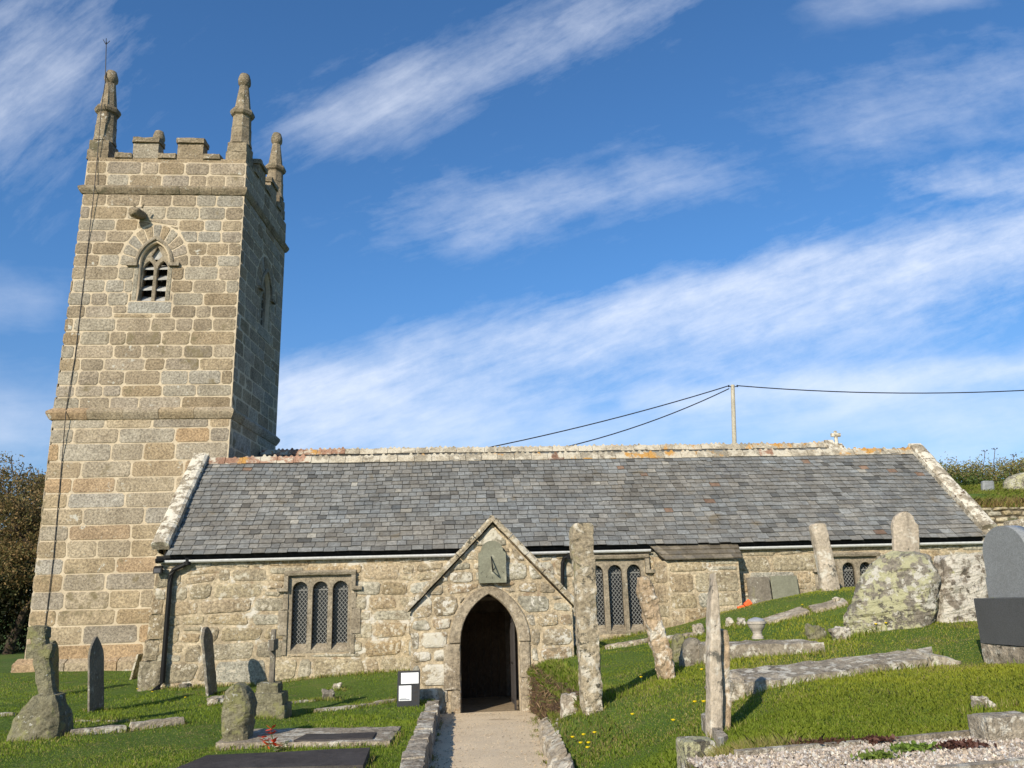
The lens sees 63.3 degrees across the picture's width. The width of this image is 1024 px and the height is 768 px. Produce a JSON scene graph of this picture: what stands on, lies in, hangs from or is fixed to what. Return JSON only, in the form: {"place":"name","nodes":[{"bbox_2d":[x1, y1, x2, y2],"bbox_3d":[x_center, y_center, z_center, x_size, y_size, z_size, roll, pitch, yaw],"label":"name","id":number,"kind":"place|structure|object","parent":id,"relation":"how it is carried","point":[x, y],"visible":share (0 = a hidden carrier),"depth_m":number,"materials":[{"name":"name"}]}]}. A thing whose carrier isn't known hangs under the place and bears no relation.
{"place":"outdoors","nodes":[
{"label":"outdoors","id":0,"kind":"place"},
{"bbox_2d":[429,711,547,767],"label":"path","id":1,"kind":"structure","parent":0,"point":[492,759],"depth_m":11.16,"materials":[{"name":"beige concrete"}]},
{"bbox_2d":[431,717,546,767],"bbox_3d":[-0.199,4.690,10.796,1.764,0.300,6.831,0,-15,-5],"label":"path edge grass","id":2,"kind":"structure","parent":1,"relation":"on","point":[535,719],"depth_m":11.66,"materials":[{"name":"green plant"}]},
{"bbox_2d":[0,494,1023,767],"bbox_3d":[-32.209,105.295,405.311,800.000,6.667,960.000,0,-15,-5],"label":"ground","id":3,"kind":"structure","parent":0,"point":[8,660],"depth_m":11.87,"materials":[{"name":"green plant"}]},
{"bbox_2d":[1,712,17,716],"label":"grave kerb","id":4,"kind":"structure","parent":3,"relation":"on","point":[10,713],"depth_m":14.28,"materials":[{"name":"stone"}]},
{"bbox_2d":[0,553,34,653],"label":"undergrowth","id":5,"kind":"object","parent":3,"relation":"on","point":[8,605],"visible":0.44,"depth_m":31.41,"materials":[{"name":"green plant"}]},
{"bbox_2d":[0,451,43,566],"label":"tree","id":6,"kind":"object","parent":3,"relation":"on","point":[2,470],"visible":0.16,"depth_m":36.43,"materials":[{"name":"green plant"}]},
{"bbox_2d":[0,456,44,654],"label":"tree","id":7,"kind":"object","parent":3,"relation":"on","point":[26,519],"visible":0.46,"depth_m":31.29,"materials":[{"name":"green plant"}]},
{"bbox_2d":[1,463,45,564],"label":"tree","id":8,"kind":"object","parent":3,"relation":"on","point":[38,477],"depth_m":37.88,"materials":[{"name":"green plant"}]},
{"bbox_2d":[6,625,73,741],"bbox_3d":[-6.770,4.381,12.027,0.760,1.712,0.791,0,-15,-5],"label":"stone cross","id":9,"kind":"object","parent":3,"relation":"on","point":[46,711],"visible":0.93,"depth_m":11.89,"materials":[{"name":"stone"}]},
{"bbox_2d":[50,640,58,691],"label":"headstone","id":10,"kind":"object","parent":3,"relation":"on","point":[55,660],"visible":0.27,"depth_m":17.48,"materials":[{"name":"stone"}]},
{"bbox_2d":[87,636,103,712],"bbox_3d":[-7.368,5.250,14.680,0.169,1.507,0.642,0,-15,-5],"label":"headstone","id":11,"kind":"object","parent":3,"relation":"on","point":[95,676],"visible":0.86,"depth_m":14.65,"materials":[{"name":"stone"}]},
{"bbox_2d":[77,719,136,721],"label":"grave kerb","id":12,"kind":"structure","parent":3,"relation":"on","point":[108,720],"depth_m":13.23,"materials":[{"name":"stone"}]},
{"bbox_2d":[70,717,184,735],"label":"grave kerb","id":13,"kind":"structure","parent":3,"relation":"on","point":[157,722],"depth_m":12.21,"materials":[{"name":"stone"}]},
{"bbox_2d":[129,653,142,679],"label":"headstone","id":14,"kind":"object","parent":3,"relation":"on","point":[135,668],"visible":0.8,"depth_m":20.17,"materials":[{"name":"beige stone"}]},
{"bbox_2d":[10,38,288,672],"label":"church tower","id":15,"kind":"structure","parent":3,"relation":"on","point":[169,360],"depth_m":24.72,"materials":[{"name":"stone"}]},
{"bbox_2d":[126,236,179,300],"bbox_3d":[-10.924,-3.425,25.426,1.568,2.211,0.595,0,-15,-5],"label":"louvre window","id":16,"kind":"structure","parent":15,"relation":"in","point":[156,262],"depth_m":25.45,"materials":[{"name":"stone"}]},
{"bbox_2d":[258,269,275,326],"bbox_3d":[-8.472,-2.887,27.952,0.563,2.111,1.601,-2,-15,1],"label":"louvre window","id":17,"kind":"structure","parent":15,"relation":"in","point":[262,287],"depth_m":28.22,"materials":[{"name":"stone"}]},
{"bbox_2d":[179,683,191,689],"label":"loose stone","id":18,"kind":"object","parent":3,"relation":"on","point":[185,685],"visible":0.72,"depth_m":17.55,"materials":[{"name":"stone"}]},
{"bbox_2d":[201,627,217,696],"bbox_3d":[-6.145,5.757,16.823,0.284,1.618,0.698,0,-15,-5],"label":"headstone","id":19,"kind":"object","parent":3,"relation":"on","point":[208,656],"visible":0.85,"depth_m":16.73,"materials":[{"name":"stone"}]},
{"bbox_2d":[207,695,223,705],"bbox_3d":[-5.450,5.851,15.282,0.344,0.213,0.298,0,-15,-5],"label":"loose stone","id":20,"kind":"object","parent":3,"relation":"on","point":[215,699],"visible":0.59,"depth_m":15.20,"materials":[{"name":"grey stone"}]},
{"bbox_2d":[177,747,369,767],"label":"ledger tomb","id":21,"kind":"object","parent":3,"relation":"on","point":[344,758],"visible":0.99,"depth_m":8.38,"materials":[{"name":"stone"}]},
{"bbox_2d":[255,629,291,718],"bbox_3d":[-3.986,4.805,13.681,0.681,1.466,0.670,0,-15,-5],"label":"stone cross","id":22,"kind":"object","parent":3,"relation":"on","point":[271,694],"visible":0.84,"depth_m":13.44,"materials":[{"name":"stone"}]},
{"bbox_2d":[259,724,288,751],"bbox_3d":[-2.856,4.245,9.937,0.397,0.312,0.171,0,-15,-5],"label":"flower bunch","id":23,"kind":"object","parent":3,"relation":"on","point":[273,745],"visible":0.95,"depth_m":9.93,"materials":[{"name":"red plant"}]},
{"bbox_2d":[216,726,400,750],"bbox_3d":[-2.619,4.646,10.713,2.427,0.274,1.243,-3,-15,5],"label":"kerbed grave","id":24,"kind":"object","parent":3,"relation":"on","point":[306,737],"visible":0.53,"depth_m":10.41,"materials":[{"name":"stone"}]},
{"bbox_2d":[221,682,257,741],"bbox_3d":[-3.516,4.230,10.687,0.417,0.722,0.523,0,-15,-5],"label":"headstone","id":25,"kind":"object","parent":24,"relation":"on","point":[239,707],"visible":0.98,"depth_m":10.48,"materials":[{"name":"stone"}]},
{"bbox_2d":[321,689,335,699],"bbox_3d":[-3.431,5.840,15.554,0.282,0.266,0.236,0,-15,-5],"label":"loose stone","id":26,"kind":"object","parent":3,"relation":"on","point":[326,693],"visible":0.76,"depth_m":15.48,"materials":[{"name":"stone"}]},
{"bbox_2d":[333,682,341,689],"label":"loose stone","id":27,"kind":"object","parent":3,"relation":"on","point":[336,685],"visible":0.75,"depth_m":16.66,"materials":[{"name":"stone"}]},
{"bbox_2d":[311,699,394,711],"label":"grave kerb","id":28,"kind":"structure","parent":3,"relation":"on","point":[348,706],"depth_m":14.46,"materials":[{"name":"stone"}]},
{"bbox_2d":[397,670,419,706],"bbox_3d":[-1.839,5.470,14.757,0.409,0.692,0.204,0,-15,-5],"label":"notice board","id":29,"kind":"object","parent":3,"relation":"on","point":[408,688],"visible":0.97,"depth_m":14.69,"materials":[{"name":"white paper"}]},
{"bbox_2d":[400,700,439,767],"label":"path kerb","id":30,"kind":"structure","parent":3,"relation":"on","point":[417,752],"depth_m":9.61,"materials":[{"name":"stone"}]},
{"bbox_2d":[404,515,573,713],"bbox_3d":[-0.481,4.904,17.262,3.384,4.042,3.131,0,-15,-5],"label":"church porch","id":31,"kind":"object","parent":3,"relation":"on","point":[459,641],"visible":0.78,"depth_m":16.00,"materials":[{"name":"stone"}]},
{"bbox_2d":[461,612,506,697],"bbox_3d":[-0.634,6.024,18.499,0.988,1.794,0.048,0,-15,-5],"label":"inner door","id":32,"kind":"structure","parent":31,"relation":"in","point":[482,632],"depth_m":18.47,"materials":[{"name":"brown wood"}]},
{"bbox_2d":[478,541,505,582],"bbox_3d":[-0.376,3.409,15.943,0.625,0.796,0.387,0,-15,-5],"label":"sundial","id":33,"kind":"object","parent":31,"relation":"attached to","point":[491,561],"visible":1,"depth_m":16.00,"materials":[{"name":"stone"}]},
{"bbox_2d":[509,615,516,709],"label":"iron gate","id":34,"kind":"structure","parent":31,"relation":"attached to","point":[513,664],"depth_m":16.34,"materials":[{"name":"black metal"}]},
{"bbox_2d":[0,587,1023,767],"bbox_3d":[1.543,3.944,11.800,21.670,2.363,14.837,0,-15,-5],"label":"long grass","id":35,"kind":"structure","parent":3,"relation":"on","point":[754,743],"depth_m":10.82,"materials":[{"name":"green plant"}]},
{"bbox_2d":[530,676,578,719],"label":"earth bank","id":36,"kind":"structure","parent":3,"relation":"on","point":[533,695],"depth_m":13.92,"materials":[{"name":"brown soil"}]},
{"bbox_2d":[526,663,580,718],"bbox_3d":[0.679,4.953,12.843,0.342,0.932,5.755,0,-15,-7],"label":"bush","id":37,"kind":"object","parent":36,"relation":"on","point":[544,691],"visible":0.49,"depth_m":13.67,"materials":[{"name":"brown plant"}]},
{"bbox_2d":[560,692,577,717],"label":"stone block","id":38,"kind":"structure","parent":36,"relation":"on","point":[566,700],"depth_m":11.29,"materials":[{"name":"stone"}]},
{"bbox_2d":[526,658,622,710],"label":"overhanging turf","id":39,"kind":"structure","parent":36,"relation":"on","point":[551,670],"depth_m":13.26,"materials":[{"name":"green plant"}]},
{"bbox_2d":[538,717,574,767],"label":"retaining wall","id":40,"kind":"structure","parent":3,"relation":"on","point":[553,745],"depth_m":9.09,"materials":[{"name":"stone"}]},
{"bbox_2d":[137,431,997,691],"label":"church","id":41,"kind":"structure","parent":3,"relation":"on","point":[323,561],"depth_m":19.74,"materials":[{"name":"stone"}]},
{"bbox_2d":[153,566,163,573],"bbox_3d":[-7.819,4.115,18.383,0.220,0.170,0.229,0,-15,-5],"label":"floodlight","id":42,"kind":"object","parent":41,"relation":"attached to","point":[158,569],"visible":1,"depth_m":18.28,"materials":[{"name":"black paint"}]},
{"bbox_2d":[155,558,163,562],"bbox_3d":[-7.812,3.922,18.426,0.220,0.119,0.200,7,-17,-29],"label":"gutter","id":43,"kind":"object","parent":41,"relation":"attached to","point":[159,560],"visible":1,"depth_m":18.34,"materials":[{"name":"black paint"}]},
{"bbox_2d":[277,569,361,655],"bbox_3d":[-4.301,5.097,18.584,1.860,1.820,0.335,0,-15,-5],"label":"window","id":44,"kind":"structure","parent":41,"relation":"in","point":[320,615],"depth_m":18.63,"materials":[{"name":"stone"}]},
{"bbox_2d":[594,553,655,634],"bbox_3d":[2.406,4.855,19.181,1.860,1.822,0.335,0,-15,-5],"label":"window","id":45,"kind":"structure","parent":41,"relation":"in","point":[619,609],"depth_m":19.27,"materials":[{"name":"stone"}]},
{"bbox_2d":[812,551,880,588],"bbox_3d":[8.012,4.895,19.616,1.805,1.822,0.335,0,-15,-5],"label":"window","id":46,"kind":"structure","parent":41,"relation":"in","point":[850,566],"depth_m":19.75,"materials":[{"name":"stone"}]},
{"bbox_2d":[569,523,602,714],"bbox_3d":[0.904,2.933,10.154,0.318,2.437,0.299,0,-15,-5],"label":"standing shaft","id":47,"kind":"object","parent":3,"relation":"on","point":[583,566],"visible":0.92,"depth_m":10.07,"materials":[{"name":"grey stone"}]},
{"bbox_2d":[546,706,634,764],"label":"ledge weeds","id":48,"kind":"object","parent":3,"relation":"on","point":[553,716],"visible":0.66,"depth_m":9.24,"materials":[{"name":"green plant"}]},
{"bbox_2d":[605,632,692,649],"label":"grave kerb","id":49,"kind":"structure","parent":3,"relation":"on","point":[644,640],"depth_m":16.26,"materials":[{"name":"stone"}]},
{"bbox_2d":[636,576,675,678],"bbox_3d":[1.964,3.441,11.357,0.472,1.582,0.377,0,-15,-5],"label":"headstone","id":50,"kind":"object","parent":3,"relation":"on","point":[657,639],"visible":0.84,"depth_m":11.25,"materials":[{"name":"beige stone"}]},
{"bbox_2d":[671,633,684,661],"bbox_3d":[2.736,4.447,13.687,0.275,0.640,0.270,0,-15,-5],"label":"grave marker","id":51,"kind":"object","parent":3,"relation":"on","point":[678,639],"visible":0.52,"depth_m":13.62,"materials":[{"name":"stone"}]},
{"bbox_2d":[679,637,700,666],"bbox_3d":[2.634,3.993,12.045,0.410,0.601,0.354,0,-15,-5],"label":"grave marker","id":52,"kind":"object","parent":3,"relation":"on","point":[688,655],"visible":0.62,"depth_m":11.93,"materials":[{"name":"stone"}]},
{"bbox_2d":[676,736,715,767],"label":"stone block","id":53,"kind":"object","parent":3,"relation":"on","point":[688,746],"visible":0.78,"depth_m":5.47,"materials":[{"name":"grey stone"}]},
{"bbox_2d":[692,623,704,635],"bbox_3d":[3.560,4.704,15.808,0.220,0.286,0.201,2,-15,-13],"label":"loose stone","id":54,"kind":"object","parent":3,"relation":"on","point":[698,628],"visible":0.71,"depth_m":15.76,"materials":[{"name":"stone"}]},
{"bbox_2d":[705,573,722,737],"bbox_3d":[1.663,2.354,6.881,0.185,1.527,0.153,0,-15,-5],"label":"headstone","id":55,"kind":"object","parent":3,"relation":"on","point":[714,702],"visible":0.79,"depth_m":6.84,"materials":[{"name":"stone"}]},
{"bbox_2d":[701,713,727,746],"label":"foot slab","id":56,"kind":"structure","parent":3,"relation":"on","point":[719,736],"depth_m":6.44,"materials":[{"name":"stone"}]},
{"bbox_2d":[704,671,745,701],"bbox_3d":[2.209,3.168,8.573,0.366,0.398,0.652,0,-15,-5],"label":"broken stone","id":57,"kind":"object","parent":3,"relation":"on","point":[736,682],"visible":0.32,"depth_m":8.38,"materials":[{"name":"stone"}]},
{"bbox_2d":[721,629,731,730],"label":"headstone","id":58,"kind":"object","parent":3,"relation":"on","point":[725,667],"visible":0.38,"depth_m":6.89,"materials":[{"name":"beige stone"}]},
{"bbox_2d":[725,617,733,626],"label":"loose stone","id":59,"kind":"object","parent":3,"relation":"on","point":[729,620],"visible":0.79,"depth_m":16.02,"materials":[{"name":"stone"}]},
{"bbox_2d":[728,385,737,443],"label":"utility pole","id":60,"kind":"object","parent":3,"relation":"on","point":[733,420],"visible":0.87,"depth_m":41.91,"materials":[{"name":"brown wood"}]},
{"bbox_2d":[491,386,727,446],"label":"power line","id":61,"kind":"object","parent":60,"relation":"attached to","point":[609,419],"visible":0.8,"depth_m":40.47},
{"bbox_2d":[569,388,728,445],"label":"power line","id":62,"kind":"object","parent":60,"relation":"attached to","point":[649,421],"visible":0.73,"depth_m":40.71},
{"bbox_2d":[738,385,1023,393],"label":"power line","id":63,"kind":"object","parent":60,"relation":"attached to","point":[881,392],"visible":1,"depth_m":41.95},
{"bbox_2d":[736,617,745,625],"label":"loose stone","id":64,"kind":"object","parent":3,"relation":"on","point":[740,620],"visible":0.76,"depth_m":15.85,"materials":[{"name":"grey stone"}]},
{"bbox_2d":[737,599,751,607],"bbox_3d":[5.158,4.917,18.406,0.356,0.279,0.158,0,-15,-5],"label":"flower bunch","id":65,"kind":"object","parent":3,"relation":"on","point":[747,602],"visible":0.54,"depth_m":18.36,"materials":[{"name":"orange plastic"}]},
{"bbox_2d":[747,617,765,638],"bbox_3d":[3.583,3.571,12.145,0.278,0.303,0.278,0,-15,-5],"label":"stone urn","id":66,"kind":"object","parent":3,"relation":"on","point":[756,625],"visible":1,"depth_m":12.07,"materials":[{"name":"white stone"}]},
{"bbox_2d":[746,577,771,603],"bbox_3d":[5.739,4.886,19.227,0.552,0.813,0.148,0,-15,-5],"label":"leaning slab","id":67,"kind":"object","parent":3,"relation":"on","point":[758,589],"depth_m":19.24,"materials":[{"name":"stone"}]},
{"bbox_2d":[698,639,824,663],"bbox_3d":[3.278,3.775,11.280,0.496,0.599,2.521,10,-19,-38],"label":"kerb tomb","id":68,"kind":"object","parent":3,"relation":"on","point":[744,648],"visible":0.26,"depth_m":10.96,"materials":[{"name":"stone"}]},
{"bbox_2d":[770,575,798,598],"bbox_3d":[6.360,4.871,19.281,0.648,0.825,0.148,0,-15,-5],"label":"leaning slab","id":69,"kind":"object","parent":3,"relation":"on","point":[784,586],"depth_m":19.31,"materials":[{"name":"stone"}]},
{"bbox_2d":[762,598,847,623],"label":"grave kerb","id":70,"kind":"structure","parent":3,"relation":"on","point":[788,614],"depth_m":15.72,"materials":[{"name":"stone"}]},
{"bbox_2d":[804,623,826,640],"bbox_3d":[5.177,4.231,14.066,0.347,0.337,0.298,0,-15,-5],"label":"loose stone","id":71,"kind":"object","parent":3,"relation":"on","point":[815,632],"visible":0.72,"depth_m":13.97,"materials":[{"name":"stone"}]},
{"bbox_2d":[809,523,839,590],"bbox_3d":[6.640,3.855,17.559,0.496,1.793,0.261,0,-15,-5],"label":"headstone","id":72,"kind":"object","parent":3,"relation":"on","point":[825,563],"visible":0.86,"depth_m":17.50,"materials":[{"name":"stone"}]},
{"bbox_2d":[832,597,841,600],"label":"loose stone","id":73,"kind":"object","parent":3,"relation":"on","point":[836,599],"visible":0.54,"depth_m":15.88,"materials":[{"name":"grey stone"}]},
{"bbox_2d":[828,626,850,639],"bbox_3d":[4.319,3.299,10.910,0.253,0.225,0.213,0,-15,-5],"label":"loose stone","id":74,"kind":"object","parent":3,"relation":"on","point":[836,632],"visible":0.68,"depth_m":10.84,"materials":[{"name":"grey stone"}]},
{"bbox_2d":[730,646,960,696],"bbox_3d":[3.572,3.242,8.889,2.732,0.703,0.638,2,-15,-12],"label":"ledger tomb","id":75,"kind":"object","parent":3,"relation":"on","point":[757,677],"visible":0.35,"depth_m":8.88,"materials":[{"name":"stone"}]},
{"bbox_2d":[686,730,1023,767],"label":"gravel grave","id":76,"kind":"object","parent":3,"relation":"on","point":[1007,753],"visible":0.82,"depth_m":4.70,"materials":[{"name":"gravel"}]},
{"bbox_2d":[776,737,856,745],"bbox_3d":[1.844,2.183,5.050,0.486,0.079,0.204,0,-15,-5],"label":"weed patch","id":77,"kind":"object","parent":76,"relation":"on","point":[828,739],"visible":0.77,"depth_m":5.04,"materials":[{"name":"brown plant"}]},
{"bbox_2d":[849,732,898,745],"bbox_3d":[2.232,2.179,5.099,0.341,0.079,0.124,0,-15,-5],"label":"weed patch","id":78,"kind":"object","parent":76,"relation":"on","point":[877,738],"visible":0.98,"depth_m":5.08,"materials":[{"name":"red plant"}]},
{"bbox_2d":[850,747,916,760],"bbox_3d":[2.064,2.061,4.614,0.396,0.077,0.152,0,-15,-5],"label":"weed patch","id":79,"kind":"object","parent":76,"relation":"on","point":[878,754],"visible":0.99,"depth_m":4.59,"materials":[{"name":"green plant"}]},
{"bbox_2d":[887,740,941,752],"bbox_3d":[2.327,2.112,4.832,0.345,0.078,0.149,0,-15,-5],"label":"weed patch","id":80,"kind":"object","parent":76,"relation":"on","point":[922,746],"visible":0.96,"depth_m":4.81,"materials":[{"name":"green plant"}]},
{"bbox_2d":[932,737,996,749],"bbox_3d":[2.630,2.110,4.863,0.370,0.072,0.168,0,-15,-5],"label":"weed patch","id":81,"kind":"object","parent":76,"relation":"on","point":[949,744],"visible":0.99,"depth_m":4.85,"materials":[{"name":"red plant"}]},
{"bbox_2d":[843,551,941,634],"bbox_3d":[5.150,2.965,11.281,1.303,1.359,1.102,-8,-16,24],"label":"boulder","id":82,"kind":"object","parent":3,"relation":"on","point":[896,590],"visible":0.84,"depth_m":10.89,"materials":[{"name":"grey stone"}]},
{"bbox_2d":[891,512,919,551],"bbox_3d":[6.544,3.263,13.764,0.665,2.278,0.140,0,-15,-5],"label":"headstone","id":83,"kind":"object","parent":3,"relation":"on","point":[905,530],"visible":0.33,"depth_m":13.91,"materials":[{"name":"stone"}]},
{"bbox_2d":[933,553,988,622],"bbox_3d":[5.925,2.790,10.937,0.801,1.080,0.386,0,-15,-5],"label":"headstone","id":84,"kind":"object","parent":3,"relation":"on","point":[963,580],"visible":0.59,"depth_m":10.82,"materials":[{"name":"grey stone"}]},
{"bbox_2d":[939,452,1023,485],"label":"hedge","id":85,"kind":"object","parent":3,"relation":"on","point":[969,475],"visible":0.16,"depth_m":33.11,"materials":[{"name":"green plant"}]},
{"bbox_2d":[970,695,995,708],"bbox_3d":[3.593,2.441,6.334,0.140,0.119,0.141,0,-15,-5],"label":"loose stone","id":86,"kind":"object","parent":3,"relation":"on","point":[974,699],"visible":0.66,"depth_m":6.32,"materials":[{"name":"grey stone"}]},
{"bbox_2d":[981,481,993,490],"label":"headstone","id":87,"kind":"object","parent":3,"relation":"on","point":[988,485],"visible":0.49,"depth_m":30.94,"materials":[{"name":"grey stone"}]},
{"bbox_2d":[967,711,1023,740],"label":"stone block","id":88,"kind":"object","parent":3,"relation":"on","point":[1008,725],"depth_m":5.12,"materials":[{"name":"grey stone"}]},
{"bbox_2d":[973,525,1023,664],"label":"granite headstone","id":89,"kind":"object","parent":3,"relation":"on","point":[1000,617],"visible":0.71,"depth_m":8.70,"materials":[{"name":"grey stone"}]},
{"bbox_2d":[981,507,1023,525],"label":"field wall","id":90,"kind":"structure","parent":3,"relation":"on","point":[999,516],"depth_m":26.56,"materials":[{"name":"stone"}]},
{"bbox_2d":[1003,472,1023,489],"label":"boulder","id":91,"kind":"object","parent":3,"relation":"on","point":[1015,481],"visible":0.72,"depth_m":30.87,"materials":[{"name":"grey stone"}]},
{"bbox_2d":[1004,519,1023,526],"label":"boulder","id":92,"kind":"object","parent":3,"relation":"on","point":[1018,522],"visible":0.29,"depth_m":25.38,"materials":[{"name":"stone"}]},
{"bbox_2d":[0,0,1023,528],"label":"sky","id":93,"kind":"structure","parent":0,"point":[507,221],"materials":[{"name":"blue"}]},
{"bbox_2d":[960,482,1023,507],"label":"bank grass","id":94,"kind":"structure","parent":0,"point":[1002,500],"depth_m":29.02,"materials":[{"name":"green plant"}]}
]}

